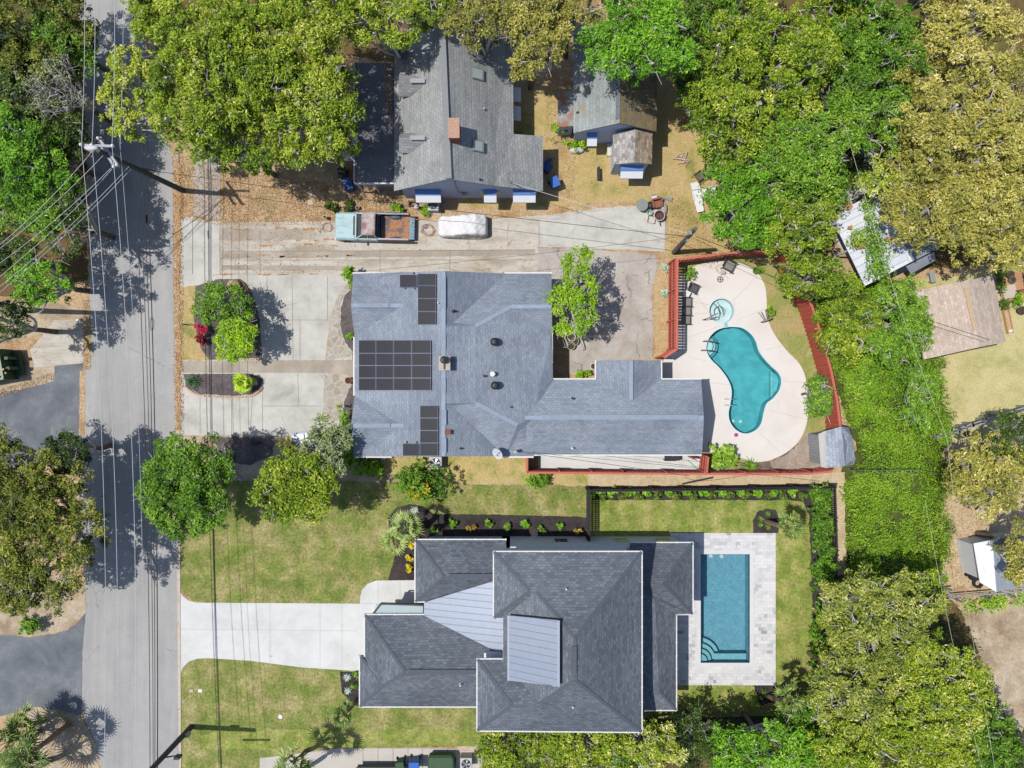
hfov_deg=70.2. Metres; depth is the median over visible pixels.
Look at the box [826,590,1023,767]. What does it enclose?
undergrowth
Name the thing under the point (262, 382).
slab joint
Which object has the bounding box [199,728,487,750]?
lawn
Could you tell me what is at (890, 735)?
tree
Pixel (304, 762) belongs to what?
palm tree
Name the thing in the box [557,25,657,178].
cottage
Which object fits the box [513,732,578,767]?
tree
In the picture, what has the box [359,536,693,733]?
new house
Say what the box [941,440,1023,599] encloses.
dry yard
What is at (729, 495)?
shrub
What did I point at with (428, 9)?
tree
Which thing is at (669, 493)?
shrub
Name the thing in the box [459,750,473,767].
air conditioner
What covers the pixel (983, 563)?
shed
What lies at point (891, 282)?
power line
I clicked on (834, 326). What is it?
tree
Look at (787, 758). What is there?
tree
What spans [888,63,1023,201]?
tree
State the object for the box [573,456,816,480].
power line
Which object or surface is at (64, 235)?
power line
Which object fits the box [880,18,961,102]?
tree
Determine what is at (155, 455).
power line
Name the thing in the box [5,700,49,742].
palm tree
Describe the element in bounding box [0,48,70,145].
tree
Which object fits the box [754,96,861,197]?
tree
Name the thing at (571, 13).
tree
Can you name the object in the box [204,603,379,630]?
slab joint
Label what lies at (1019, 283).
brick patio
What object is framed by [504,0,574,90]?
tree
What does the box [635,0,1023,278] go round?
grove floor
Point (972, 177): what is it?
tree
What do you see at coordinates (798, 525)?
palm tree
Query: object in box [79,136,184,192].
utility pole
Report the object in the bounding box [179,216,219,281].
driveway
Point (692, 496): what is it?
shrub
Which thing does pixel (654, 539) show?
window
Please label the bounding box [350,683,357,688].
shrub
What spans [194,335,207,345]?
shrub
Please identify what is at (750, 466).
sago palm
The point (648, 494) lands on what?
shrub
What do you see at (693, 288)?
patio chair
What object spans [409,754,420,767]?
trash bin
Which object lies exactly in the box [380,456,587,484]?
dry lawn
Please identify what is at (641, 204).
round tabletop
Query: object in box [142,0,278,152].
tree
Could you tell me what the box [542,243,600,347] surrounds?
tree
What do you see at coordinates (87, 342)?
dirt verge
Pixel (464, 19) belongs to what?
tree
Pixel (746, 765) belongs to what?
tree
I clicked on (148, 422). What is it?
power line
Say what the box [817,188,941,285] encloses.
carport
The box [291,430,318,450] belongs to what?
golf cart
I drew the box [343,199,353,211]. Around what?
shrub
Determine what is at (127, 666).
road
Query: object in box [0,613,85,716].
driveway
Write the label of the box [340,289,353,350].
planting bed
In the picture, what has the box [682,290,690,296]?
side table
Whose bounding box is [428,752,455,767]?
pickup truck
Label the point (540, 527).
shrub
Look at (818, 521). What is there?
shrub
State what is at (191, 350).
dry lawn
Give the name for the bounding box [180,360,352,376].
walkway
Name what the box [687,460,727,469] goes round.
garden hose
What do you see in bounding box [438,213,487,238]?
covered car
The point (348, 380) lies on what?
plant pot
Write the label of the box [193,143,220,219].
sidewalk
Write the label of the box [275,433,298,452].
shrub
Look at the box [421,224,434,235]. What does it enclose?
garden hose
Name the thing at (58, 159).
tree
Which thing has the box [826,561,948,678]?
tree
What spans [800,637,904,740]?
tree
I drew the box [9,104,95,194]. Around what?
tree
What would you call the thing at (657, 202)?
rusty chair
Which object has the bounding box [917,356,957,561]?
vine cover
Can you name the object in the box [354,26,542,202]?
old house
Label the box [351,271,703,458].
ranch house
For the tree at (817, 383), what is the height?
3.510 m
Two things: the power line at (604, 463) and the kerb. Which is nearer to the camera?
the power line at (604, 463)
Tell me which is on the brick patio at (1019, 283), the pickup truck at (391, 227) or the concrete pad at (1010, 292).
the concrete pad at (1010, 292)
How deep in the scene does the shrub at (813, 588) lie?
50.01 m
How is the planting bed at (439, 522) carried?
on the lawn at (338, 555)
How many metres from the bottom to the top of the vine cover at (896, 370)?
2.500 m
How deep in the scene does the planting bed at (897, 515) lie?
50.98 m
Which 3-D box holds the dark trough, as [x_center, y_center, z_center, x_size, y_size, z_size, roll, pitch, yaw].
[6.020,-14.630,50.755,0.180,0.490,0.900,-2,90,0]
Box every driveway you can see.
[0,363,82,465]
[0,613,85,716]
[30,320,83,366]
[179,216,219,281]
[181,580,419,670]
[219,206,664,275]
[260,748,481,767]
[537,247,658,373]
[539,208,664,249]
[820,184,910,275]
[853,149,879,195]
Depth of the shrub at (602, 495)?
50.43 m
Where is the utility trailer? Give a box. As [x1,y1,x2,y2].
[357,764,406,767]
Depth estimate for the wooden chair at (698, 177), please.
50.56 m
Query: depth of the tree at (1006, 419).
45.55 m
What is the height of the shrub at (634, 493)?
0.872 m
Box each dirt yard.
[739,443,813,470]
[770,431,822,469]
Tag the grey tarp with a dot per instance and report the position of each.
(664, 208)
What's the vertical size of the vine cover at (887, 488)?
1.231 m
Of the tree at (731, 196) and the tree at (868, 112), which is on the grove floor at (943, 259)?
the tree at (868, 112)
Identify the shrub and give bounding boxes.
[17,615,45,635]
[193,322,207,336]
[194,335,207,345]
[214,344,231,360]
[233,373,257,393]
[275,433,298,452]
[324,201,333,209]
[331,202,337,213]
[336,405,350,434]
[339,265,355,288]
[340,445,359,470]
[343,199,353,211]
[345,331,353,339]
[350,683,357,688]
[352,458,386,480]
[352,671,358,679]
[390,202,407,212]
[392,458,454,505]
[405,554,413,561]
[406,564,412,572]
[408,482,429,501]
[408,540,413,549]
[419,203,430,217]
[429,525,437,532]
[449,518,456,529]
[465,524,476,531]
[485,519,492,527]
[503,522,510,531]
[520,519,529,528]
[524,474,550,489]
[537,524,546,533]
[549,122,567,140]
[556,523,563,530]
[562,139,597,151]
[573,528,582,534]
[575,370,591,377]
[590,487,601,497]
[598,490,606,501]
[607,485,618,498]
[617,492,627,499]
[626,487,635,496]
[634,492,643,500]
[642,487,651,496]
[653,491,662,500]
[664,487,672,497]
[671,492,680,500]
[682,491,691,495]
[683,266,695,279]
[689,491,697,500]
[698,491,709,496]
[707,491,717,498]
[708,442,737,470]
[715,491,727,497]
[725,491,734,499]
[737,486,744,496]
[741,490,752,501]
[752,266,763,273]
[753,490,762,497]
[764,492,771,500]
[766,305,775,315]
[770,490,781,496]
[778,490,787,500]
[787,490,797,497]
[798,491,809,500]
[806,512,834,530]
[807,482,833,504]
[807,498,832,518]
[807,627,830,649]
[808,565,839,586]
[808,614,836,635]
[809,656,829,678]
[810,582,833,600]
[810,642,834,657]
[812,525,837,545]
[812,538,835,560]
[812,551,840,576]
[815,599,840,618]
[993,268,1007,293]
[999,297,1012,309]
[1011,291,1023,308]
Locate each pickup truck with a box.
[335,209,414,243]
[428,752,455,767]
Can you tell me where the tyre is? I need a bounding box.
[972,578,982,588]
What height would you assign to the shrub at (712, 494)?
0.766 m
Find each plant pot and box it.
[345,377,351,383]
[567,333,575,340]
[567,341,574,349]
[571,337,578,344]
[1004,270,1014,277]
[1007,276,1016,282]
[1016,306,1023,314]
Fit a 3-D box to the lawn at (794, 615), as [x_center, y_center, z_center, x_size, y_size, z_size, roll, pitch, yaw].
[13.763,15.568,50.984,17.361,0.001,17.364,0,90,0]
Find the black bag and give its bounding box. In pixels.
[647,201,652,209]
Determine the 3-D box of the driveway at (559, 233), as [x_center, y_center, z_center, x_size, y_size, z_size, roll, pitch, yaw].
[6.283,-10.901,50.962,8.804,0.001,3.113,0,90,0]
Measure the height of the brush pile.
0.230 m
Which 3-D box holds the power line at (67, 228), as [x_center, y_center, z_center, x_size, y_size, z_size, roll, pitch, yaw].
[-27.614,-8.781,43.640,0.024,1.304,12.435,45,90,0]
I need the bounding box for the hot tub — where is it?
[703,297,734,327]
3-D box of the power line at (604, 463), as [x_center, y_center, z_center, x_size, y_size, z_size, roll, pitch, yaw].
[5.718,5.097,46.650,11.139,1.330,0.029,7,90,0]
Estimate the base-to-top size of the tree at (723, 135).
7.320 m
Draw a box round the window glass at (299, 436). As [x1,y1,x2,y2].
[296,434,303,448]
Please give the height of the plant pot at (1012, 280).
0.400 m
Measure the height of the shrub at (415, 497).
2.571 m
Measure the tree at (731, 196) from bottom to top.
6.967 m
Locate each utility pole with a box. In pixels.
[0,302,31,312]
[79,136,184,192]
[149,724,193,767]
[671,226,697,254]
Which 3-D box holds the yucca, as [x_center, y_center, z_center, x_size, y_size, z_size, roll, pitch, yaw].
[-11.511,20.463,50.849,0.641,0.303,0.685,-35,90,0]
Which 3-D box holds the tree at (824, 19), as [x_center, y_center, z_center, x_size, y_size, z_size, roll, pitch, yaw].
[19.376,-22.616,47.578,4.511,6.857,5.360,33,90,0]
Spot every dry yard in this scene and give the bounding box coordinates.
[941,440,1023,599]
[958,599,1023,740]
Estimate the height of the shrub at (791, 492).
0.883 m
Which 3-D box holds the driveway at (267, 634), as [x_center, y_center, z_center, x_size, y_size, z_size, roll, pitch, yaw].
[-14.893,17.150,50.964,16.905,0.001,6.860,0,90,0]
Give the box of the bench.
[926,271,935,282]
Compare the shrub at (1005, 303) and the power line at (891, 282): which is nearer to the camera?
the power line at (891, 282)
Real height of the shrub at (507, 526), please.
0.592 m
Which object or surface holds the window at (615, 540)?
in the new house at (568, 634)
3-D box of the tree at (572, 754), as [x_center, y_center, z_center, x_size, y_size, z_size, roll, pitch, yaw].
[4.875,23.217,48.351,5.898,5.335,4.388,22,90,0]
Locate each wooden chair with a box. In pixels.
[691,169,704,181]
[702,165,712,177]
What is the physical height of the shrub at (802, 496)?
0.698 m
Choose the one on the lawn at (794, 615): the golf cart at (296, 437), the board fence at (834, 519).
the board fence at (834, 519)
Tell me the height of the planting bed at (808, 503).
0.001 m
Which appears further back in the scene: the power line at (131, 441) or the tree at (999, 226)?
the tree at (999, 226)
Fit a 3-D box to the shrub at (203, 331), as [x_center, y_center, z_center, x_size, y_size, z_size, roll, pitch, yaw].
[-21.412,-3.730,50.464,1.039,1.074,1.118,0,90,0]
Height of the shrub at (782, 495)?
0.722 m
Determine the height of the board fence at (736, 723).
1.630 m
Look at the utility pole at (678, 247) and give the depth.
47.40 m
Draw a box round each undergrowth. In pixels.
[0,0,76,274]
[165,2,441,161]
[479,716,811,767]
[710,11,901,228]
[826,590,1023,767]
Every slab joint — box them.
[192,220,474,273]
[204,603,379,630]
[231,276,327,435]
[685,275,806,440]
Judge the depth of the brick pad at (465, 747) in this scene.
50.96 m
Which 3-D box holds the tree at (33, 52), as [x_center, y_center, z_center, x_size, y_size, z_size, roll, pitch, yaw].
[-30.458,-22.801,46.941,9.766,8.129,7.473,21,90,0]
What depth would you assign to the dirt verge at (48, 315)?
50.98 m
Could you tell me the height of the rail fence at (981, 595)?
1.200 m
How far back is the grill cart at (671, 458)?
50.20 m
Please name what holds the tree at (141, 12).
on the grove floor at (371, 56)
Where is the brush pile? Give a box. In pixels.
[673,151,690,167]
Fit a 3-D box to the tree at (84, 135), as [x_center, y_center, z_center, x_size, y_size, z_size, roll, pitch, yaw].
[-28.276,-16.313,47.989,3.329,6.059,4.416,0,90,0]
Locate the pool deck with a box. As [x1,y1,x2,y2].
[661,261,808,461]
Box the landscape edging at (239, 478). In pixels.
[224,446,241,480]
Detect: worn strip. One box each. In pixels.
[221,228,317,239]
[221,249,534,258]
[221,265,349,270]
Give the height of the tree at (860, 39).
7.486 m
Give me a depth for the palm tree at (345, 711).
47.25 m
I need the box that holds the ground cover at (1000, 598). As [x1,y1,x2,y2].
[958,591,1023,615]
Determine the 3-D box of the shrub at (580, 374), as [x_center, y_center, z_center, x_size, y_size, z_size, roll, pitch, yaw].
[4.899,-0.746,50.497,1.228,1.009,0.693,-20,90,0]
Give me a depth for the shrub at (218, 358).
50.12 m
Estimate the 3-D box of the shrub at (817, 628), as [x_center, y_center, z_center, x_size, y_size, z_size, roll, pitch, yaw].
[21.401,16.256,49.964,1.836,2.074,1.457,-30,90,0]
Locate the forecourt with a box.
[179,274,352,437]
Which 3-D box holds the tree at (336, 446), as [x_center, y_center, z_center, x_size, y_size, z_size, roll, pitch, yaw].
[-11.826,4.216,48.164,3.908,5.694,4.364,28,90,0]
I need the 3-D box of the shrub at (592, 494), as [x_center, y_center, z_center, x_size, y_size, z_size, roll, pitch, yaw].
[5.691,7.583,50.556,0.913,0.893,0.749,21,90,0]
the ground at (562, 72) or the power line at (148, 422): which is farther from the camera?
the ground at (562, 72)
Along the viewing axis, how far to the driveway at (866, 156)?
50.98 m
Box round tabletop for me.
[636,199,647,210]
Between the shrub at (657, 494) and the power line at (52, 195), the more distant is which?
the shrub at (657, 494)
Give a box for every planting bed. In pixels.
[184,373,262,395]
[193,279,261,359]
[214,436,273,464]
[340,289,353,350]
[340,671,358,705]
[342,384,379,465]
[388,504,585,579]
[592,489,828,684]
[753,509,779,532]
[753,685,779,704]
[810,279,942,575]
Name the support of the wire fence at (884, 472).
on the planting bed at (897, 515)
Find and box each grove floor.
[0,0,87,296]
[149,0,566,109]
[482,575,1023,767]
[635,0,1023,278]
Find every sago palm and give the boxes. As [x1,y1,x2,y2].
[184,374,201,388]
[741,458,756,470]
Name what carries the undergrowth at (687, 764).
on the grove floor at (961, 634)
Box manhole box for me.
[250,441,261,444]
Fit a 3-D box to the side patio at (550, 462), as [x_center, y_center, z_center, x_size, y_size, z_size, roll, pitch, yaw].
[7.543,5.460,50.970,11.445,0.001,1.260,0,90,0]
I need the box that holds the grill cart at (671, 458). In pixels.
[663,456,679,460]
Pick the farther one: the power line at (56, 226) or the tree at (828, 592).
the tree at (828, 592)
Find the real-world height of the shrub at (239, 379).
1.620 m
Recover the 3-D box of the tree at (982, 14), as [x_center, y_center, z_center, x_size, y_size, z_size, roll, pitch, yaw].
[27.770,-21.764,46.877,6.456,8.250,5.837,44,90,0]
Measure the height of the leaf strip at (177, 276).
0.001 m
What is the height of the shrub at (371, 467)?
1.542 m
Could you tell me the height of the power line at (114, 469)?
1.178 m
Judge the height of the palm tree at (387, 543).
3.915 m
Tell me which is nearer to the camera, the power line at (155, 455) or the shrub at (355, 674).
the power line at (155, 455)
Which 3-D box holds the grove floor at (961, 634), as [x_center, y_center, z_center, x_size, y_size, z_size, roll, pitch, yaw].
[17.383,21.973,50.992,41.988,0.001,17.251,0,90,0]
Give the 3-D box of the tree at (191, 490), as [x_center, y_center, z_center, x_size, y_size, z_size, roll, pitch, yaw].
[-20.285,6.457,47.179,6.488,7.671,7.166,0,90,0]
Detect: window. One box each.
[480,191,499,195]
[553,539,568,542]
[613,539,629,542]
[654,539,670,540]
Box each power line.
[0,168,110,262]
[0,169,130,291]
[1,153,90,243]
[1,158,100,247]
[1,169,126,285]
[2,169,111,274]
[81,0,84,144]
[81,145,105,762]
[92,56,94,141]
[92,149,117,741]
[112,0,114,140]
[112,148,135,743]
[120,149,142,763]
[134,170,149,719]
[139,168,690,236]
[139,173,152,671]
[143,116,143,158]
[143,175,154,668]
[146,40,147,164]
[146,165,157,767]
[350,236,682,272]
[513,183,692,234]
[521,452,687,475]
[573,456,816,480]
[694,238,923,344]
[695,236,988,339]
[845,126,947,439]
[925,502,981,767]
[947,440,994,766]
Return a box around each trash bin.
[337,167,348,178]
[341,177,354,192]
[395,755,405,767]
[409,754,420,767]
[543,160,552,173]
[548,175,560,189]
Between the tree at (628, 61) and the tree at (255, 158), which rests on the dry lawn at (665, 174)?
the tree at (628, 61)
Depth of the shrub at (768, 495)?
50.48 m
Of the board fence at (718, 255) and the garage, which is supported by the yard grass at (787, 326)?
the board fence at (718, 255)
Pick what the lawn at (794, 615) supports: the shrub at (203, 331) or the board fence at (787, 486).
the board fence at (787, 486)
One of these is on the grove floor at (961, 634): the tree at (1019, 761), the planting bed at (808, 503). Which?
the tree at (1019, 761)
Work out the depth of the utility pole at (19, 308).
49.67 m
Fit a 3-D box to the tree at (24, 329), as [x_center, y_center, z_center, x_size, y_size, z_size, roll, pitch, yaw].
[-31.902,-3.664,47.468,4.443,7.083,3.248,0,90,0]
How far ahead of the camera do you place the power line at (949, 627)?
43.99 m
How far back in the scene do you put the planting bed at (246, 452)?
50.97 m
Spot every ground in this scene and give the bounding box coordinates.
[0,0,1017,767]
[180,436,577,484]
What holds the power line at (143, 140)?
attached to the utility pole at (107, 153)
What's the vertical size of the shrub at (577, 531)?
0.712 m
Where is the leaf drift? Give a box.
[220,227,355,275]
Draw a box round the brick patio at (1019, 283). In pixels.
[997,269,1023,300]
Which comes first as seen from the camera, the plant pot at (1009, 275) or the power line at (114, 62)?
the power line at (114, 62)
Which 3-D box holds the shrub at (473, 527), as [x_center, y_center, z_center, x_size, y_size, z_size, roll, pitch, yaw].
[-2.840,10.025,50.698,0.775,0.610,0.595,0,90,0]
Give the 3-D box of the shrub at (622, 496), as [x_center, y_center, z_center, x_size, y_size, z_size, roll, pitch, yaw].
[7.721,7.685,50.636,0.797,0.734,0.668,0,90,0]
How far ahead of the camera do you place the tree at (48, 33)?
45.11 m
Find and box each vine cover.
[815,267,957,480]
[838,463,954,580]
[839,290,931,404]
[846,191,896,284]
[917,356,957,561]
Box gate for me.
[697,454,708,472]
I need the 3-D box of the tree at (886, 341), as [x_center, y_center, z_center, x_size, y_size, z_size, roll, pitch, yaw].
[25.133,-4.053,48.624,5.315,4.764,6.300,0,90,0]
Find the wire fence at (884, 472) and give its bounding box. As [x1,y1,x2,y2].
[850,470,938,473]
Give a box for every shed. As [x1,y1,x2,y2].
[808,427,854,467]
[956,532,1023,591]
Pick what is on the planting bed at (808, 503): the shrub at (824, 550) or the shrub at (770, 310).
the shrub at (824, 550)
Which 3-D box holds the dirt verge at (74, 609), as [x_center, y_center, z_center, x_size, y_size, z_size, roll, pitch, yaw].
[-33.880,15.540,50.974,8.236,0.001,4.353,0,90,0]
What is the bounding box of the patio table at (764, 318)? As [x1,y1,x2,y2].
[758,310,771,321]
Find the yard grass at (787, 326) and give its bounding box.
[681,253,831,469]
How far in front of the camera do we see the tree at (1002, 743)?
45.34 m
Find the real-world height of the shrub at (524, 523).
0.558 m
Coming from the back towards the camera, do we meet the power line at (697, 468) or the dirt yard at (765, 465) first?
the dirt yard at (765, 465)
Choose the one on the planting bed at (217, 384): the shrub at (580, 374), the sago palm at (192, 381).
the sago palm at (192, 381)
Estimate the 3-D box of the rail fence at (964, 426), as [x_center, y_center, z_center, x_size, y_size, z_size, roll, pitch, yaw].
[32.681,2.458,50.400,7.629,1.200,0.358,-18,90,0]
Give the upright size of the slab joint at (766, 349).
0.001 m
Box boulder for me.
[227,279,241,288]
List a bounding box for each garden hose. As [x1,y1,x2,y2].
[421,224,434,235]
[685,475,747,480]
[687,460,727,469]
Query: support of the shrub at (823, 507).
on the planting bed at (808, 503)
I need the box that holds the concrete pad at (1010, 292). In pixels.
[999,284,1016,298]
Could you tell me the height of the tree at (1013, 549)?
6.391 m
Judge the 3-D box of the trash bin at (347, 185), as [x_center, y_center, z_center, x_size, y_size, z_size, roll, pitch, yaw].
[-11.312,-13.744,50.441,0.714,1.117,0.832,-17,90,0]
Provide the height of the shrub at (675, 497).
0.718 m
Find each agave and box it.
[660,262,670,274]
[660,287,667,297]
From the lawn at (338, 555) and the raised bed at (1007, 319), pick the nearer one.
the raised bed at (1007, 319)
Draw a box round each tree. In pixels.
[0,0,100,82]
[0,23,66,96]
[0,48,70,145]
[0,100,74,213]
[0,139,85,206]
[0,177,88,243]
[0,225,55,282]
[0,300,57,342]
[0,422,45,481]
[0,446,111,617]
[0,459,80,547]
[0,542,67,620]
[0,709,47,767]
[0,721,70,767]
[0,745,52,767]
[4,248,89,313]
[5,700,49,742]
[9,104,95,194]
[13,43,114,124]
[25,0,111,83]
[27,179,115,264]
[36,89,110,156]
[38,427,112,477]
[95,43,186,142]
[119,0,208,66]
[132,431,236,544]
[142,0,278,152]
[174,104,293,177]
[189,279,255,330]
[212,312,259,364]
[220,0,306,88]
[236,27,366,170]
[245,447,340,529]
[252,47,305,117]
[255,0,378,72]
[273,757,297,767]
[274,740,315,767]
[293,410,356,476]
[311,98,361,167]
[330,697,357,727]
[337,0,442,57]
[379,526,411,555]
[388,509,424,542]
[394,0,482,33]
[438,0,517,57]
[472,732,538,767]
[495,0,562,40]
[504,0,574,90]
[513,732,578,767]
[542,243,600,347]
[543,732,634,767]
[551,0,605,59]
[574,0,701,87]
[594,733,643,767]
[601,0,631,24]
[616,717,688,767]
[664,0,742,41]
[664,702,735,762]
[665,0,733,100]
[675,66,723,125]
[681,84,776,170]
[684,0,845,127]
[696,150,789,250]
[704,721,772,767]
[706,711,820,767]
[731,0,769,9]
[744,131,819,211]
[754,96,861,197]
[763,188,843,263]
[764,511,805,540]
[766,681,804,714]
[772,241,848,299]
[772,695,841,746]
[782,726,841,767]
[783,158,852,221]
[785,0,867,56]
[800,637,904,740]
[801,370,836,423]
[802,712,876,767]
[809,578,888,646]
[811,273,886,369]
[815,44,874,122]
[826,0,878,11]
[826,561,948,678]
[827,696,964,767]
[829,87,918,157]
[830,0,932,102]
[851,149,919,211]
[853,272,934,369]
[872,110,967,185]
[874,626,997,742]
[877,164,989,254]
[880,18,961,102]
[881,0,977,33]
[883,568,951,625]
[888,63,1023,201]
[892,704,987,767]
[895,359,942,436]
[919,0,1023,77]
[927,160,1011,220]
[930,692,1023,767]
[939,429,1023,521]
[940,171,1023,273]
[962,121,1023,206]
[963,408,1023,472]
[972,736,1023,767]
[974,515,1023,590]
[978,32,1023,135]
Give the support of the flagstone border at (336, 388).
on the forecourt
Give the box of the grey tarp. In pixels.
[661,202,667,213]
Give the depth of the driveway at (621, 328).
50.97 m
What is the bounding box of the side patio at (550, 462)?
[538,456,699,470]
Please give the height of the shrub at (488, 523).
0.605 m
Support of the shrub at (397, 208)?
on the ground at (562, 72)
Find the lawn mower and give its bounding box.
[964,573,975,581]
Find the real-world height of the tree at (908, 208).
7.930 m
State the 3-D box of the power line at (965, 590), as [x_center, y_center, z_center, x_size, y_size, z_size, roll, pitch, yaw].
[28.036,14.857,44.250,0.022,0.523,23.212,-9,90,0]
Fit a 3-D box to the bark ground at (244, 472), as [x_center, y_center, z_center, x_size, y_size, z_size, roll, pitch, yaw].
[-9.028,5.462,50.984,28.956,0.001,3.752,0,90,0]
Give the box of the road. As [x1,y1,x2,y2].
[79,0,177,767]
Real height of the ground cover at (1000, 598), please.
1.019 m
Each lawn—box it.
[180,285,208,360]
[180,480,585,604]
[181,658,496,767]
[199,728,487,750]
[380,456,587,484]
[449,85,739,279]
[585,485,830,729]
[654,256,675,358]
[915,266,1023,442]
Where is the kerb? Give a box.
[173,150,180,767]
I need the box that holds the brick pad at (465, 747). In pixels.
[457,746,478,754]
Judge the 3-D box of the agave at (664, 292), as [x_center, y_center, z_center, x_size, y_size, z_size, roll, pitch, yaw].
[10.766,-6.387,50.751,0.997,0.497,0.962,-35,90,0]
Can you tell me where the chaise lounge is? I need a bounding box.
[690,182,703,212]
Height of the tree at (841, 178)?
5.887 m
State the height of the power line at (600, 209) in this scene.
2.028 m
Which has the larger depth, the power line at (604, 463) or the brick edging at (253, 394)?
the brick edging at (253, 394)
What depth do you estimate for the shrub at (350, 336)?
50.53 m
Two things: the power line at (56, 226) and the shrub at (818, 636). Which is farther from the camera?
the shrub at (818, 636)
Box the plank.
[682,477,712,484]
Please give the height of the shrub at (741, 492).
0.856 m
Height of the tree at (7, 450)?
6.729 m
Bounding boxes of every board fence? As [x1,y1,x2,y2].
[526,458,832,474]
[585,483,836,541]
[645,715,808,729]
[655,258,678,358]
[668,250,783,263]
[775,253,841,429]
[825,487,838,710]
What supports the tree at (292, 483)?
on the bark ground at (244, 472)
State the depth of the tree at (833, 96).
45.27 m
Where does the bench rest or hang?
on the pale lawn at (983, 381)
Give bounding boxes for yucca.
[343,675,350,680]
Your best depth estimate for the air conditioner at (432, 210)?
50.17 m
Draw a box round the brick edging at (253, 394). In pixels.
[184,358,262,397]
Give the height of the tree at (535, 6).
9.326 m
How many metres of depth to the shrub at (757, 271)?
50.67 m
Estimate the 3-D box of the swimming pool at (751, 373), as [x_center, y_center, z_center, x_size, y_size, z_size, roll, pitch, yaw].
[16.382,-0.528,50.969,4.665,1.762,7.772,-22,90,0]
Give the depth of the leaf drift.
50.95 m
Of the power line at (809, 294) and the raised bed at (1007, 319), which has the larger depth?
the raised bed at (1007, 319)
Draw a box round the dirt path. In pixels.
[588,472,846,575]
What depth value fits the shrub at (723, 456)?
49.76 m
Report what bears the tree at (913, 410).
on the planting bed at (897, 515)
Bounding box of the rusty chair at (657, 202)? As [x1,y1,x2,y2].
[651,196,662,208]
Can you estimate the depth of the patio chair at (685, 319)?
50.57 m
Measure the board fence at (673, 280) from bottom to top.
2.730 m
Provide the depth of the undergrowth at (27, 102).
50.19 m
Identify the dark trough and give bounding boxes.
[597,166,599,180]
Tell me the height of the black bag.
0.480 m
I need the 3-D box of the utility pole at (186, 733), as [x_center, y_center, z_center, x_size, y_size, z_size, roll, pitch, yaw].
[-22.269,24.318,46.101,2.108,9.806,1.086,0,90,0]
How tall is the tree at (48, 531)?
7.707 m
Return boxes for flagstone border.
[323,372,352,420]
[325,284,352,360]
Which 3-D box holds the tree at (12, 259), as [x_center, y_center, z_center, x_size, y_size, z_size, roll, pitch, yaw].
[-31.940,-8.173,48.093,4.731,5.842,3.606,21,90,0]
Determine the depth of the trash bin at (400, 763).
50.23 m
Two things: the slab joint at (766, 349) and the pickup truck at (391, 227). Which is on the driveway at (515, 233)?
the pickup truck at (391, 227)
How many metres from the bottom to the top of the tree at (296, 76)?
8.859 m
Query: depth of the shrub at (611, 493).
50.48 m
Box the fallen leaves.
[0,30,990,592]
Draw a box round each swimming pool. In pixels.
[697,550,753,666]
[701,325,782,434]
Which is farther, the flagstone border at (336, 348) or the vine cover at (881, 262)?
the flagstone border at (336, 348)
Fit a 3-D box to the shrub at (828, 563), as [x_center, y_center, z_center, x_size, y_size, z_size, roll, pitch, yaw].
[21.359,12.297,49.874,1.703,2.254,1.654,0,90,0]
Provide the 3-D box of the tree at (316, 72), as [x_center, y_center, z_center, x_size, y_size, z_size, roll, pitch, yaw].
[-12.304,-16.656,46.191,7.317,9.632,8.471,0,90,0]
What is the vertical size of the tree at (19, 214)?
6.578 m
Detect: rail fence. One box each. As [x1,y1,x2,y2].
[928,405,1023,439]
[940,578,1023,602]
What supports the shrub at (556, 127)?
on the dry lawn at (665, 174)
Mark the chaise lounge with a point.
(695, 187)
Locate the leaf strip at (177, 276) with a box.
[173,156,181,429]
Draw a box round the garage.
[904,275,1005,359]
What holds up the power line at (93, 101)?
attached to the utility pole at (107, 153)
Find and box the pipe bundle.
[651,194,671,201]
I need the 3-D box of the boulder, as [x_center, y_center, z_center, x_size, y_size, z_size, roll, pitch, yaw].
[-19.390,-6.895,50.850,0.985,0.840,0.806,0,90,0]
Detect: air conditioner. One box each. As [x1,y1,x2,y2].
[427,203,440,214]
[429,456,444,469]
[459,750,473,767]
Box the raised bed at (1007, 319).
[1001,307,1013,333]
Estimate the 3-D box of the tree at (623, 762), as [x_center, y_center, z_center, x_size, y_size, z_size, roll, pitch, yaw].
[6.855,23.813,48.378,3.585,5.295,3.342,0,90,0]
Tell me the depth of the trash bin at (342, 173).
50.05 m
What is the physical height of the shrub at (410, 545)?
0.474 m
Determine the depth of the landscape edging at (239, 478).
50.86 m
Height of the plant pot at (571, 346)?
0.400 m
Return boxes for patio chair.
[679,315,690,324]
[680,297,691,306]
[680,306,691,315]
[688,281,699,294]
[722,257,736,273]
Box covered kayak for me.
[569,147,583,153]
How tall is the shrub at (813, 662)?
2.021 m
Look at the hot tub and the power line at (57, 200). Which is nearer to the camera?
the power line at (57, 200)
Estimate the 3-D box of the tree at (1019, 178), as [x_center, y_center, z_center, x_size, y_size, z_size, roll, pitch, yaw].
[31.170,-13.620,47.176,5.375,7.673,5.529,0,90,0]
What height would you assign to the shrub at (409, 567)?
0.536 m
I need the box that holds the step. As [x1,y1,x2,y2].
[607,143,610,156]
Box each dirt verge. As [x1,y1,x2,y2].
[0,301,84,343]
[0,364,53,392]
[0,575,86,636]
[22,706,99,767]
[79,371,84,434]
[84,320,91,370]
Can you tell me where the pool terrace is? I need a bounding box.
[670,533,775,684]
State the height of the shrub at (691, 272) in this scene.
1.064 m
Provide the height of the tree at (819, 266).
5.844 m

